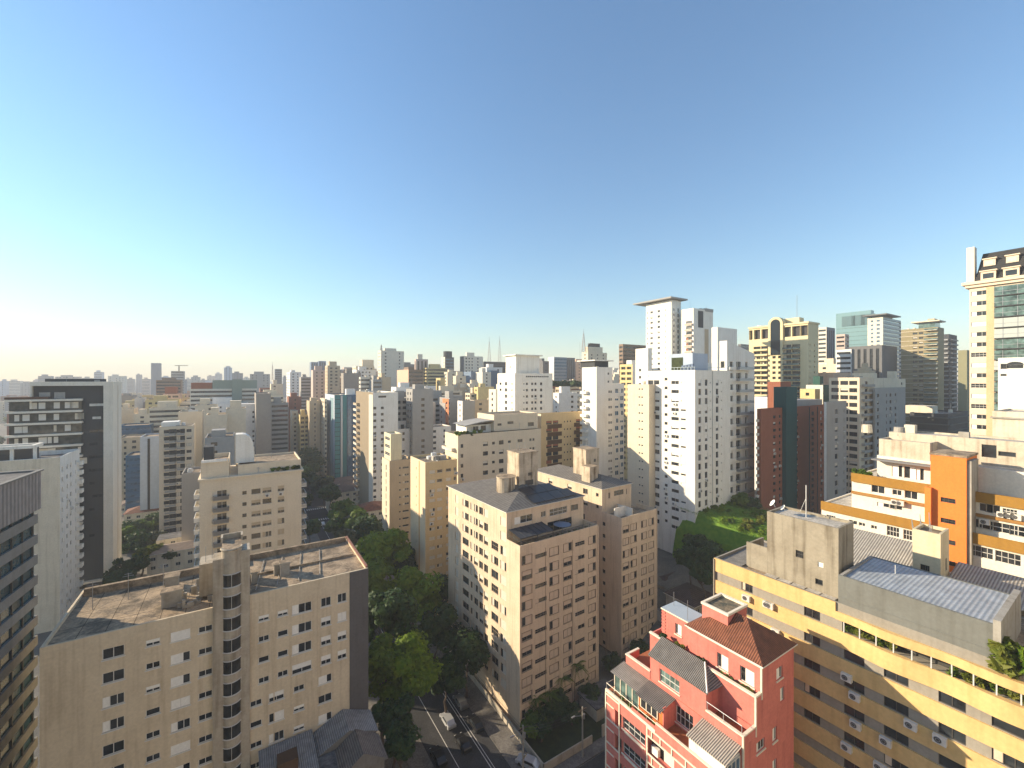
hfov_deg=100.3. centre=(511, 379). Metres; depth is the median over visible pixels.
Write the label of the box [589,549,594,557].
window
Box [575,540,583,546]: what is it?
window
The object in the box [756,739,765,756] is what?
window
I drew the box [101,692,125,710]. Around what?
window
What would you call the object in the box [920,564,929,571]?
window
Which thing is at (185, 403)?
apartment block
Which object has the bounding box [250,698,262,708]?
window
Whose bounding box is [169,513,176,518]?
window
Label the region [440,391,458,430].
apartment tower
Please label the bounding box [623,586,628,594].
window
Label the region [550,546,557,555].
window
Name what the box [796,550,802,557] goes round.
window
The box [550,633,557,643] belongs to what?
window
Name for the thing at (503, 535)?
window
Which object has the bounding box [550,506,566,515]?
window
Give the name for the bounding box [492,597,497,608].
window
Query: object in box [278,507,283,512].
window
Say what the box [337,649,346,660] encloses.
window
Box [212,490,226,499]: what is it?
window
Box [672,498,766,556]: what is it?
garden bank
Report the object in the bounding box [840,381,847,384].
window
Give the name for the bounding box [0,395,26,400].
apartment block
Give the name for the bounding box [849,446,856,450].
window
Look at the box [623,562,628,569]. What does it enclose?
window
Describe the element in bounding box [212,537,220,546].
window
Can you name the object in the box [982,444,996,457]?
window
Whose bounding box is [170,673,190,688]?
window
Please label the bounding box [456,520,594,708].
lower windows
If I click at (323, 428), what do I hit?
apartment tower
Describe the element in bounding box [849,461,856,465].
window
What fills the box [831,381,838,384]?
window
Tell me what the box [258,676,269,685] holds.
window
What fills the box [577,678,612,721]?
garage
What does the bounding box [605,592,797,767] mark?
apartment building
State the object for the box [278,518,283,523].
window
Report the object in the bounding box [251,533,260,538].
window
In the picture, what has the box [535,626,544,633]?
window
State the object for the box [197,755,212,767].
window
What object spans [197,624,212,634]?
window
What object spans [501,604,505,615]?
window
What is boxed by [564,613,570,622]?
window
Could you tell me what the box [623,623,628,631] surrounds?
window
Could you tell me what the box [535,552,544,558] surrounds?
window
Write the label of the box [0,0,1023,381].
sky
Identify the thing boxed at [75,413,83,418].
lit window
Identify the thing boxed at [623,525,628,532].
window
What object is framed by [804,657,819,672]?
window
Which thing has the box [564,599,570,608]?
window
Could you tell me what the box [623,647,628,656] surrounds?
window
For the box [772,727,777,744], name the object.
window
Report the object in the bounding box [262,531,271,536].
window
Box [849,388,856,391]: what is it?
window
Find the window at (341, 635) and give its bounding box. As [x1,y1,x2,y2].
[337,630,346,641]
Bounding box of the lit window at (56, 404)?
[54,402,59,408]
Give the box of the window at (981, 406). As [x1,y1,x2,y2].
[971,404,985,408]
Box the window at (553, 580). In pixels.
[550,575,557,585]
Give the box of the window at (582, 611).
[575,610,583,616]
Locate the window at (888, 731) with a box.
[884,725,908,746]
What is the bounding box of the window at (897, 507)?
[890,504,901,509]
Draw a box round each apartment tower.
[0,379,8,395]
[0,442,83,634]
[9,380,22,395]
[20,381,29,395]
[38,374,53,381]
[55,375,81,378]
[94,370,103,378]
[108,374,126,393]
[122,400,133,407]
[122,403,137,423]
[122,423,153,435]
[122,434,143,500]
[125,451,139,510]
[127,378,134,392]
[132,395,152,399]
[134,393,145,408]
[134,409,148,422]
[136,374,141,392]
[140,433,158,509]
[142,378,150,394]
[145,395,181,413]
[149,401,187,432]
[151,363,161,395]
[156,378,182,394]
[159,420,194,532]
[163,387,181,398]
[171,371,184,392]
[178,409,203,466]
[181,466,200,541]
[182,394,189,400]
[185,378,190,390]
[191,375,200,382]
[195,398,217,445]
[205,428,233,464]
[206,407,226,435]
[207,375,214,381]
[215,372,221,379]
[224,366,231,379]
[226,400,245,464]
[232,371,242,379]
[250,372,269,391]
[254,392,270,454]
[259,388,269,391]
[263,390,283,401]
[270,380,282,394]
[271,397,287,452]
[274,369,281,383]
[282,376,285,396]
[286,370,300,401]
[287,393,300,451]
[290,410,297,454]
[298,409,307,455]
[299,374,310,412]
[307,397,319,477]
[310,362,317,376]
[311,366,324,399]
[317,361,325,369]
[320,398,326,476]
[325,361,339,392]
[340,367,351,372]
[340,389,354,394]
[341,368,360,393]
[352,360,373,369]
[352,367,375,376]
[353,389,397,503]
[359,375,370,390]
[369,376,381,390]
[377,373,390,391]
[378,348,403,386]
[382,431,409,545]
[391,382,411,391]
[392,391,405,420]
[397,367,422,386]
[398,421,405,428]
[398,424,450,456]
[404,362,413,366]
[406,384,432,455]
[414,354,427,369]
[423,364,445,385]
[425,385,435,389]
[433,390,444,401]
[433,402,435,423]
[436,378,444,389]
[436,402,438,423]
[439,386,461,395]
[439,395,462,424]
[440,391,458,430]
[441,351,453,371]
[442,398,449,425]
[444,370,455,385]
[453,372,465,386]
[454,383,466,399]
[457,400,474,421]
[460,352,482,375]
[464,372,474,382]
[465,388,474,399]
[466,380,478,392]
[473,398,488,417]
[474,383,493,399]
[475,368,490,386]
[481,364,501,372]
[488,371,498,388]
[489,384,496,411]
[497,354,551,412]
[540,358,548,372]
[548,357,566,380]
[553,386,576,411]
[556,387,579,392]
[567,358,574,379]
[575,359,581,379]
[577,360,623,479]
[577,398,580,410]
[582,343,606,359]
[612,374,618,383]
[619,344,645,383]
[620,360,634,478]
[627,375,654,507]
[633,296,687,370]
[635,348,651,383]
[646,353,729,552]
[680,306,712,362]
[711,327,736,369]
[719,341,753,497]
[738,344,748,350]
[748,317,819,398]
[754,396,766,489]
[800,389,819,398]
[806,376,828,403]
[818,327,834,363]
[818,358,835,372]
[818,373,850,384]
[836,334,848,349]
[836,349,853,374]
[849,345,896,377]
[852,363,876,377]
[863,313,900,378]
[887,371,904,386]
[901,318,945,423]
[944,334,958,410]
[958,350,968,431]
[961,247,1023,435]
[990,408,1023,438]
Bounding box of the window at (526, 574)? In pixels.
[522,569,531,579]
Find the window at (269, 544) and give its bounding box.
[262,542,271,547]
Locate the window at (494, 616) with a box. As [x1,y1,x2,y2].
[492,612,497,622]
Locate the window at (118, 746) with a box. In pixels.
[101,739,125,759]
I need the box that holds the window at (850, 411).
[849,410,856,413]
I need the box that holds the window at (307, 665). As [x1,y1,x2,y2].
[291,660,311,676]
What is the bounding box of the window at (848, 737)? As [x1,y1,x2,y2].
[844,731,863,750]
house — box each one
[122,500,124,515]
[123,506,158,522]
[147,540,195,575]
[156,531,180,543]
[326,483,357,512]
[333,476,355,484]
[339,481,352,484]
[355,501,381,540]
[570,389,581,395]
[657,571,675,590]
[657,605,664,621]
[663,582,712,613]
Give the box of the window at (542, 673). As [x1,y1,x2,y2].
[535,671,544,678]
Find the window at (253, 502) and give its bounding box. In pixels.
[251,499,260,505]
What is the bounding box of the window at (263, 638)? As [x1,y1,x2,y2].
[258,634,269,643]
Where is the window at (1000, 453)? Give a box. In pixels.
[998,451,1015,456]
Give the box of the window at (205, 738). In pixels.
[197,733,212,745]
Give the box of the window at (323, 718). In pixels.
[317,711,331,725]
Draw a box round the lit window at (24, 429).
[22,426,27,432]
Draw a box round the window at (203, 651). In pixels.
[197,646,212,656]
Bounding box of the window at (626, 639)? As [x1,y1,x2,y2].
[623,635,628,643]
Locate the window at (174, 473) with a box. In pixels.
[169,471,176,475]
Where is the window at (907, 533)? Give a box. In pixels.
[904,529,911,540]
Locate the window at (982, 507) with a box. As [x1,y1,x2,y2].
[979,503,992,512]
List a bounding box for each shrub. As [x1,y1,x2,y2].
[719,517,727,523]
[737,525,744,530]
[740,523,751,529]
[750,528,763,533]
[755,518,764,523]
[756,515,766,520]
[985,636,1020,673]
[987,642,1020,666]
[1000,646,1023,680]
[1016,646,1023,673]
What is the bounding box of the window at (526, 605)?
[522,600,531,610]
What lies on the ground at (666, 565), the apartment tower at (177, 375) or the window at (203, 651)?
the apartment tower at (177, 375)
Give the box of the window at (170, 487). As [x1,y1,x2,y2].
[169,485,176,489]
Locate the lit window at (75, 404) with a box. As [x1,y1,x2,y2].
[70,402,78,407]
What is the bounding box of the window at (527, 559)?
[522,554,531,564]
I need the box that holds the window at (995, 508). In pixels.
[986,504,999,512]
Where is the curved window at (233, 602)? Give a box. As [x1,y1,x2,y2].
[223,592,240,610]
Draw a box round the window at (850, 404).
[849,403,856,406]
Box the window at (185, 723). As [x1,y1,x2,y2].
[170,718,190,734]
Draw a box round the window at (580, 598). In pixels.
[575,596,583,602]
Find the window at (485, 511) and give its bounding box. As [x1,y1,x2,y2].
[484,509,487,517]
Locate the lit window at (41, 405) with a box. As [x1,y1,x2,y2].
[39,403,44,408]
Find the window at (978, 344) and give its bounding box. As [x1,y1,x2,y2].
[971,342,985,346]
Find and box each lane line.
[326,533,458,767]
[443,694,490,766]
[444,691,494,767]
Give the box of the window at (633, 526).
[631,523,635,530]
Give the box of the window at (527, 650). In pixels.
[522,645,531,656]
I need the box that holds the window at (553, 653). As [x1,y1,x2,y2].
[550,648,557,658]
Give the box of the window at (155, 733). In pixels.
[145,729,160,741]
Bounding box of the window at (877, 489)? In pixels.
[872,485,884,493]
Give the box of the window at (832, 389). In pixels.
[831,388,838,391]
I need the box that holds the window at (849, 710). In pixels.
[844,704,863,722]
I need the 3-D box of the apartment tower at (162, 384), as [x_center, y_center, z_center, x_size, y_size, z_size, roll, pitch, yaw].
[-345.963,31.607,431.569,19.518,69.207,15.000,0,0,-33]
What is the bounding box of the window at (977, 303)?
[971,300,985,305]
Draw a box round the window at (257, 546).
[251,544,260,549]
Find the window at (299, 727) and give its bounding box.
[293,723,304,733]
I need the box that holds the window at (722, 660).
[716,653,728,674]
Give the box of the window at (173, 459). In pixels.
[169,457,176,461]
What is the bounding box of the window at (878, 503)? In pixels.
[877,502,895,508]
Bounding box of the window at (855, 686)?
[844,681,863,694]
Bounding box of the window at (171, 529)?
[169,527,176,532]
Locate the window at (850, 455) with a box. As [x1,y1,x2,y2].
[849,454,856,458]
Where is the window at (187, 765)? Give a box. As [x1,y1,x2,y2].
[176,762,189,767]
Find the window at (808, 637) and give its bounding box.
[804,632,819,646]
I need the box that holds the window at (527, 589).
[522,584,531,595]
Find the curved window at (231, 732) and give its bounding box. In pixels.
[222,720,241,740]
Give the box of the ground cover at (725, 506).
[680,496,768,540]
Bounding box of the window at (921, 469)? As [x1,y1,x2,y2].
[920,468,923,480]
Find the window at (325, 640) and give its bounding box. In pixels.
[320,635,331,647]
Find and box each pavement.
[308,520,433,767]
[343,517,528,767]
[553,736,604,767]
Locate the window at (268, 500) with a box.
[262,498,271,503]
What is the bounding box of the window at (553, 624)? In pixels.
[550,619,557,629]
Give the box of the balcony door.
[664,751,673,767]
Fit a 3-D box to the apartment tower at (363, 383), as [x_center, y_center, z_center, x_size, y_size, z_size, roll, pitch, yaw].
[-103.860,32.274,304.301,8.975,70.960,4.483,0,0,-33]
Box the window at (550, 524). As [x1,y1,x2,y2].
[547,517,570,532]
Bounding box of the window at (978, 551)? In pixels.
[973,545,992,559]
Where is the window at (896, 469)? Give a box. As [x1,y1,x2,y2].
[892,465,901,476]
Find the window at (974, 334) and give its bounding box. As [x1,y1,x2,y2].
[971,332,985,336]
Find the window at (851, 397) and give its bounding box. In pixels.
[849,395,856,399]
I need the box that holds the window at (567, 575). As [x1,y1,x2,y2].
[564,571,570,580]
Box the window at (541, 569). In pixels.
[535,567,544,573]
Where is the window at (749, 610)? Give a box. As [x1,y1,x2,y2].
[747,607,752,616]
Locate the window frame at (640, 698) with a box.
[640,698,657,720]
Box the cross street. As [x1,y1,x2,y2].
[579,751,604,767]
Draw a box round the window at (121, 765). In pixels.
[112,763,124,767]
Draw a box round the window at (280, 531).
[278,529,283,534]
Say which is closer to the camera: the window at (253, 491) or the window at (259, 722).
the window at (259, 722)
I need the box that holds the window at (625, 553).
[623,550,628,557]
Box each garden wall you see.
[465,665,591,767]
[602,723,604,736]
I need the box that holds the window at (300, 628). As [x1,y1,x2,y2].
[291,620,311,636]
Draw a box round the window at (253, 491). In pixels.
[251,488,260,494]
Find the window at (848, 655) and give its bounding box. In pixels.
[844,649,863,666]
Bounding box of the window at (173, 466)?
[169,464,176,468]
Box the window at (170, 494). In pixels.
[169,492,176,496]
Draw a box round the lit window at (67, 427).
[65,425,70,430]
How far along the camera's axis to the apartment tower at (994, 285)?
119.55 m
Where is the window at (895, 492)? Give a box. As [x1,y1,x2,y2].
[893,489,901,495]
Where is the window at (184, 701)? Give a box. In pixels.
[170,695,190,711]
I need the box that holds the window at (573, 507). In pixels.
[571,504,577,510]
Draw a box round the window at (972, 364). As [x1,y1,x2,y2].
[971,363,985,366]
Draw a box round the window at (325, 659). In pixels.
[320,654,331,666]
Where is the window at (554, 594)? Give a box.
[550,590,557,599]
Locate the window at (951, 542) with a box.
[949,540,955,545]
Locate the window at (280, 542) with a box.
[278,539,283,545]
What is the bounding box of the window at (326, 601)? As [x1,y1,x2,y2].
[320,596,331,608]
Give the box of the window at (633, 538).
[631,535,635,542]
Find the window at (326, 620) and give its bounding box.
[320,615,331,627]
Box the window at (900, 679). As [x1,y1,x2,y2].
[884,669,908,686]
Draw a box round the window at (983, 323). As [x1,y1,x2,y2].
[971,321,985,326]
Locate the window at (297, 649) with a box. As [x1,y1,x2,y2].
[291,640,311,656]
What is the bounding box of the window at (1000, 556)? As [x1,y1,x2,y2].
[995,550,1020,566]
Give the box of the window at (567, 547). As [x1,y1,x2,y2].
[564,543,570,551]
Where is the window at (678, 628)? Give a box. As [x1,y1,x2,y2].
[674,623,681,637]
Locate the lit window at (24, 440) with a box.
[22,438,27,442]
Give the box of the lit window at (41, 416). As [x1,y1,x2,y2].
[39,414,45,420]
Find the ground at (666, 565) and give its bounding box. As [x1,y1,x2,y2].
[0,381,957,767]
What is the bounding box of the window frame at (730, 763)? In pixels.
[726,755,739,767]
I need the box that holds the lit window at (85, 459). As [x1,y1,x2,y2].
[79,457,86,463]
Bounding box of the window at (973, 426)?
[971,424,985,429]
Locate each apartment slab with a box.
[39,531,367,767]
[713,485,1023,767]
[821,418,1023,577]
[854,512,1023,617]
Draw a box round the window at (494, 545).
[492,541,497,551]
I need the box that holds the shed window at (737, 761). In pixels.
[726,758,738,767]
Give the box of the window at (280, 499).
[278,496,283,501]
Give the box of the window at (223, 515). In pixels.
[212,513,226,522]
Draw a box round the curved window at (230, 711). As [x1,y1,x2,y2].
[222,698,240,718]
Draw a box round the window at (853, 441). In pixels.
[849,439,856,443]
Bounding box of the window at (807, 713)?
[804,708,819,724]
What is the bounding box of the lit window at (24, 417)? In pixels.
[22,415,29,420]
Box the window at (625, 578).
[623,574,628,582]
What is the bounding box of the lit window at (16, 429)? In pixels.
[14,427,21,432]
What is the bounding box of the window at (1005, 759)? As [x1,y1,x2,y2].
[992,748,1023,767]
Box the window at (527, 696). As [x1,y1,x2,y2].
[522,691,531,702]
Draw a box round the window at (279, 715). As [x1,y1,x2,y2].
[268,709,284,724]
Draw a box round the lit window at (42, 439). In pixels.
[39,437,46,442]
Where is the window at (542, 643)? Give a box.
[535,641,544,648]
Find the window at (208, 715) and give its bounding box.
[197,712,212,723]
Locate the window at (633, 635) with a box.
[631,632,635,639]
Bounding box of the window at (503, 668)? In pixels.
[501,663,505,674]
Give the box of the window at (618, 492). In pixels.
[614,489,622,495]
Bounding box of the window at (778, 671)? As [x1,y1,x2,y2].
[776,666,783,682]
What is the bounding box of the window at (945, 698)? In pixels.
[939,691,965,712]
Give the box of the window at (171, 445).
[169,443,176,447]
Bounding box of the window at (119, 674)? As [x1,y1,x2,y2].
[101,668,125,686]
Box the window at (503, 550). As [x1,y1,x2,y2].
[501,546,505,556]
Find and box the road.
[301,485,510,767]
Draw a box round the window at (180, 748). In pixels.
[170,740,190,757]
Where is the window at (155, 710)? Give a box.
[145,706,160,718]
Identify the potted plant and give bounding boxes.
[659,632,667,637]
[674,641,685,648]
[845,624,854,632]
[851,468,861,473]
[853,627,862,636]
[860,632,874,641]
[861,470,872,475]
[877,637,884,646]
[884,640,896,649]
[945,667,960,676]
[960,672,975,683]
[975,676,989,689]
[989,683,1006,693]
[1005,688,1022,700]
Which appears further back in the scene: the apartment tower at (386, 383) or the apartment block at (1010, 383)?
the apartment tower at (386, 383)
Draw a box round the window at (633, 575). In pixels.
[631,571,635,578]
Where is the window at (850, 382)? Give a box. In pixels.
[849,381,856,384]
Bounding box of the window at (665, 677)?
[658,669,679,696]
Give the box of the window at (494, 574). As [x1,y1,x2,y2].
[492,569,497,579]
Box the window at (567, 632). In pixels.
[564,628,570,637]
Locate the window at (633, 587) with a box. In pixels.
[631,583,635,591]
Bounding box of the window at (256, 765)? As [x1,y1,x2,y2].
[250,762,258,767]
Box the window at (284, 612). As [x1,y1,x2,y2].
[277,609,288,617]
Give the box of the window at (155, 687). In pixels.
[145,683,160,694]
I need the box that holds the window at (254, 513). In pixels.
[251,510,260,516]
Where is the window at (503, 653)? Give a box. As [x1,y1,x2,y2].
[501,648,505,659]
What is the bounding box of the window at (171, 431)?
[169,429,176,433]
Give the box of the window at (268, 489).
[262,487,271,492]
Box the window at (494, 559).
[492,555,497,565]
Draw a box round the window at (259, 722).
[250,719,262,729]
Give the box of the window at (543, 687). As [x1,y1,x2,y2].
[535,685,544,693]
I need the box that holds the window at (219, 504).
[212,501,226,511]
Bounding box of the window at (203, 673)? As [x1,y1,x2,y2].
[197,668,212,679]
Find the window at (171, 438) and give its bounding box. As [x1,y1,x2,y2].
[169,436,176,440]
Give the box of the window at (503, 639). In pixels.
[501,633,505,644]
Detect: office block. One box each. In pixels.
[0,469,43,767]
[190,379,256,409]
[483,362,505,372]
[829,375,874,493]
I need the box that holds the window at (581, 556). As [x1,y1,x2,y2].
[575,554,583,560]
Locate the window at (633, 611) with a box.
[631,608,635,615]
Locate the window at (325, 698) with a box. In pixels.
[317,692,332,705]
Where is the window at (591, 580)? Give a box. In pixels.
[589,576,594,584]
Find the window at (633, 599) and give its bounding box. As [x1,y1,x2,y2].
[631,595,635,603]
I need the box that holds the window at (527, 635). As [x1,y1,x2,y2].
[522,630,531,641]
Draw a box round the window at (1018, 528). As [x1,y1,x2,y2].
[1010,525,1023,536]
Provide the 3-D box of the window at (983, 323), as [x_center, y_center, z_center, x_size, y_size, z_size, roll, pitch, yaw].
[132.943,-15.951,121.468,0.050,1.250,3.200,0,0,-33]
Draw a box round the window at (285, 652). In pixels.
[277,649,288,658]
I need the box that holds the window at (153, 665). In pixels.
[145,660,160,671]
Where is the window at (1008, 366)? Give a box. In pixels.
[1007,365,1023,368]
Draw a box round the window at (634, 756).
[621,742,644,767]
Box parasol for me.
[553,521,570,526]
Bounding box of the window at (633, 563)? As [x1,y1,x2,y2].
[631,559,635,566]
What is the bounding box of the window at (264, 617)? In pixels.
[258,614,269,622]
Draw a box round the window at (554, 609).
[550,604,557,614]
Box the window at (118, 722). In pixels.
[101,716,125,734]
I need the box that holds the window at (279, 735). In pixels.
[268,729,284,745]
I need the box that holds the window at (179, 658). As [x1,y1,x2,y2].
[170,651,190,666]
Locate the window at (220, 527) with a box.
[212,524,226,534]
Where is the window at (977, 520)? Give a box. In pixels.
[976,519,992,529]
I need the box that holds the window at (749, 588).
[742,582,752,593]
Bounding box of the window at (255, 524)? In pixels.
[251,521,260,527]
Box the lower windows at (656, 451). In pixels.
[655,416,717,528]
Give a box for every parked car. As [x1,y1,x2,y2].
[429,745,447,767]
[439,711,455,730]
[452,693,468,710]
[454,732,471,754]
[466,713,483,733]
[515,752,539,767]
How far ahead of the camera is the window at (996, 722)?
38.61 m
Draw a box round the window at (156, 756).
[145,752,160,764]
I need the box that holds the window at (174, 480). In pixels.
[169,478,176,482]
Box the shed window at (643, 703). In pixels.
[641,699,656,718]
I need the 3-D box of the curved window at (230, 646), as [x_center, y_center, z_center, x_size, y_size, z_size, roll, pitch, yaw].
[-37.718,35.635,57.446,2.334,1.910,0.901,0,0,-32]
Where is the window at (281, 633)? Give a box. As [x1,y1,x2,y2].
[277,629,288,638]
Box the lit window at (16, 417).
[14,415,18,420]
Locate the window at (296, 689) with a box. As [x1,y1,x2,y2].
[293,684,304,693]
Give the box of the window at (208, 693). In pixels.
[197,690,212,701]
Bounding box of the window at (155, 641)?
[145,637,160,648]
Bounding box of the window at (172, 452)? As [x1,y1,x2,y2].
[169,450,176,454]
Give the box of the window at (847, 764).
[844,758,859,767]
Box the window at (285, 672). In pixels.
[277,669,288,678]
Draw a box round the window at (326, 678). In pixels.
[317,673,332,686]
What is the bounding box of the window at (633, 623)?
[631,620,635,627]
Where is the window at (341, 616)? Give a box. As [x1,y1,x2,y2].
[337,611,346,622]
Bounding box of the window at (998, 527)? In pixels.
[979,521,1023,535]
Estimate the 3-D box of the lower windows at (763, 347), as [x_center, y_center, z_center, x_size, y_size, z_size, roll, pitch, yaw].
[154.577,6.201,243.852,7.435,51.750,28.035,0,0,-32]
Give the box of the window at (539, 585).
[535,582,544,588]
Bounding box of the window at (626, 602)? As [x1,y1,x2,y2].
[623,599,628,606]
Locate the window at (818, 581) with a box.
[816,578,822,585]
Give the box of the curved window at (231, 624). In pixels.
[222,613,240,632]
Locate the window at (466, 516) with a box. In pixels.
[463,512,468,520]
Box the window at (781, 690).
[780,687,782,700]
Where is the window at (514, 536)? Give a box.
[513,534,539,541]
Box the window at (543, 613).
[535,611,544,618]
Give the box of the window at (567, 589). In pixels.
[564,585,570,594]
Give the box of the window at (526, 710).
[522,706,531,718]
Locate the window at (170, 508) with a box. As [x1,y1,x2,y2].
[169,506,176,511]
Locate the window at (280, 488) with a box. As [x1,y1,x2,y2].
[278,485,283,490]
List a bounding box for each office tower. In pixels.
[4,376,121,584]
[325,393,355,477]
[836,310,874,346]
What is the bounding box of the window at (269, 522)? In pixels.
[262,520,271,525]
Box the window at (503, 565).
[501,560,505,570]
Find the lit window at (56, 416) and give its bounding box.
[54,414,58,419]
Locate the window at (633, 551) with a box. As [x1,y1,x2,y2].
[631,547,635,554]
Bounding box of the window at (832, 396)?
[831,395,838,398]
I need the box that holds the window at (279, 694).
[268,689,284,704]
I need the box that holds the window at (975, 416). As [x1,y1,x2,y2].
[971,414,985,418]
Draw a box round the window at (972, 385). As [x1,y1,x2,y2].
[971,383,985,387]
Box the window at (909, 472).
[904,466,919,479]
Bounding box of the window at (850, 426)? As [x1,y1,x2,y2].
[849,425,856,428]
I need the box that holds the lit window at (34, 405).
[29,403,36,408]
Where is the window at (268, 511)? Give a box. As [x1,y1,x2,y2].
[262,509,271,514]
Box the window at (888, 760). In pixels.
[884,754,908,767]
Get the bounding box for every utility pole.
[510,725,527,767]
[571,706,585,756]
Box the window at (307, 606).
[291,601,311,616]
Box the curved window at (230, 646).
[222,634,240,653]
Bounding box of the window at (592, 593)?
[589,590,594,598]
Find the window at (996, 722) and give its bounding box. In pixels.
[992,716,1023,738]
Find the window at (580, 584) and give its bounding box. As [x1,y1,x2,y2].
[575,582,583,588]
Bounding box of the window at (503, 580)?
[501,575,505,585]
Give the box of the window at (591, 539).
[589,536,594,543]
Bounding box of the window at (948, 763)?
[939,754,965,767]
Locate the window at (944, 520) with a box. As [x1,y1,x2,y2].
[941,518,955,524]
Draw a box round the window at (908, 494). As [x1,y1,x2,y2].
[905,490,917,499]
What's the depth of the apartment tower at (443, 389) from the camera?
318.74 m
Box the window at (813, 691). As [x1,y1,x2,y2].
[804,683,819,698]
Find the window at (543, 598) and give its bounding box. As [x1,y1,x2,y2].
[535,597,544,603]
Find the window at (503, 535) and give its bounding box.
[501,531,505,541]
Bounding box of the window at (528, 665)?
[522,660,531,672]
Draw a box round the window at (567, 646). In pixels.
[564,642,570,651]
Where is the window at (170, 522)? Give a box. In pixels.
[169,520,176,525]
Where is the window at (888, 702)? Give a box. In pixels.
[884,696,908,716]
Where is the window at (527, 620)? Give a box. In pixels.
[522,615,531,625]
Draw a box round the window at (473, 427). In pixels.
[471,426,477,430]
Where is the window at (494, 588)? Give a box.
[492,583,497,594]
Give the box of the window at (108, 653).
[101,644,125,661]
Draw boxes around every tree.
[0,436,5,444]
[101,553,151,579]
[102,568,136,584]
[122,519,151,543]
[122,525,136,542]
[122,529,155,553]
[131,547,151,575]
[139,519,158,531]
[139,530,167,544]
[143,511,158,531]
[147,543,164,551]
[161,549,176,559]
[297,445,326,488]
[301,461,320,487]
[301,492,313,508]
[304,518,321,542]
[309,475,334,508]
[317,484,341,519]
[324,515,346,532]
[326,498,354,519]
[332,505,368,529]
[332,528,358,545]
[352,514,383,538]
[355,540,367,562]
[356,527,412,578]
[368,556,395,638]
[368,587,419,642]
[368,629,443,712]
[368,632,408,744]
[371,691,414,767]
[383,721,423,767]
[384,565,444,624]
[392,545,417,575]
[416,602,465,658]
[424,574,447,607]
[431,652,466,712]
[448,627,490,697]
[520,707,545,738]
[529,713,552,741]
[530,694,548,711]
[537,705,557,724]
[541,688,559,716]
[545,687,569,716]
[551,698,569,717]
[552,380,560,386]
[555,380,568,386]
[555,675,573,694]
[560,700,581,725]
[566,380,581,386]
[569,660,588,699]
[578,682,600,700]
[601,651,621,672]
[630,638,648,654]
[673,543,699,584]
[682,533,715,549]
[689,561,712,598]
[694,540,728,569]
[731,492,749,507]
[746,496,762,508]
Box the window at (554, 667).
[550,662,557,673]
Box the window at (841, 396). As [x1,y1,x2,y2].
[840,395,847,398]
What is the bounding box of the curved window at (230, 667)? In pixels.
[223,656,241,675]
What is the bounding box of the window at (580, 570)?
[575,568,583,574]
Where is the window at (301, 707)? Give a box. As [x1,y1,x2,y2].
[293,704,304,713]
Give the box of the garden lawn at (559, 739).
[521,685,613,762]
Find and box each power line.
[470,665,521,731]
[527,709,581,732]
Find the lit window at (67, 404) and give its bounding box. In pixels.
[65,402,72,407]
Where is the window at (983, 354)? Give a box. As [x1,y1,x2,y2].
[971,352,985,356]
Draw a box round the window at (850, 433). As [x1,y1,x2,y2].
[849,432,856,436]
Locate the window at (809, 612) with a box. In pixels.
[804,606,819,620]
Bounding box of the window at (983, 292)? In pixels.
[971,290,985,295]
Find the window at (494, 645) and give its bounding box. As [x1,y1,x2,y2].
[492,640,497,651]
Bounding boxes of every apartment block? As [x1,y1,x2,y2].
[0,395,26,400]
[0,401,4,422]
[5,396,22,423]
[7,414,8,443]
[122,393,136,402]
[170,399,189,408]
[194,432,306,566]
[210,397,247,411]
[241,403,254,454]
[410,452,457,614]
[442,411,540,483]
[447,443,598,733]
[538,411,581,467]
[538,440,656,658]
[756,382,823,513]
[824,401,845,500]
[873,378,904,468]
[905,403,968,433]
[998,357,1023,409]
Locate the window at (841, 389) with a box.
[840,388,847,391]
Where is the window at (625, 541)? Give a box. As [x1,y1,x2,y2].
[623,537,628,545]
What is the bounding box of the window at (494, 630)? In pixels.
[492,626,497,637]
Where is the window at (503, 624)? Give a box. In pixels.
[501,619,505,630]
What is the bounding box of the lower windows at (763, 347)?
[754,346,767,394]
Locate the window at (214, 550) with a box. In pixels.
[212,548,220,554]
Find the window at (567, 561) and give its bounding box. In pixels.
[564,557,570,565]
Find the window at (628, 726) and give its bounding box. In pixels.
[621,717,645,749]
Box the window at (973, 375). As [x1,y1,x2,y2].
[971,373,985,377]
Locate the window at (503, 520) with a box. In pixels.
[501,516,505,526]
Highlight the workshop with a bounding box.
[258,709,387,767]
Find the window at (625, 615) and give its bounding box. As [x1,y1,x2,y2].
[623,611,628,619]
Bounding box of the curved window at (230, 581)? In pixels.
[223,571,241,588]
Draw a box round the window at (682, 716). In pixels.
[675,705,692,731]
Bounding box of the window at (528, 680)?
[522,675,531,687]
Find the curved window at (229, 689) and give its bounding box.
[223,677,240,697]
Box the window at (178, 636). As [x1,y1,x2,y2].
[170,628,190,643]
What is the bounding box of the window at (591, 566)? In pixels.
[589,563,594,571]
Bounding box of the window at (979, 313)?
[971,311,985,315]
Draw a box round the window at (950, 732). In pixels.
[939,722,965,744]
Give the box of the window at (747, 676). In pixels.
[738,666,754,689]
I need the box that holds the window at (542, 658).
[535,656,544,663]
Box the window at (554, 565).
[550,561,557,570]
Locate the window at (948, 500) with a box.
[941,497,955,503]
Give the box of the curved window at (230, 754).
[223,741,241,762]
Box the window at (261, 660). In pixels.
[258,655,269,664]
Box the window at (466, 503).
[463,499,468,507]
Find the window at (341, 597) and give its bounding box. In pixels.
[337,592,346,603]
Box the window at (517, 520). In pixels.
[514,514,531,524]
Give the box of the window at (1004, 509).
[1003,508,1017,513]
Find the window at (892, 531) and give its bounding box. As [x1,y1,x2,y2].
[887,526,898,537]
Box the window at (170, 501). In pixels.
[169,499,176,503]
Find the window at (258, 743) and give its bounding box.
[250,740,262,750]
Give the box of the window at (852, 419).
[849,417,856,421]
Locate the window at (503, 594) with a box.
[501,590,505,600]

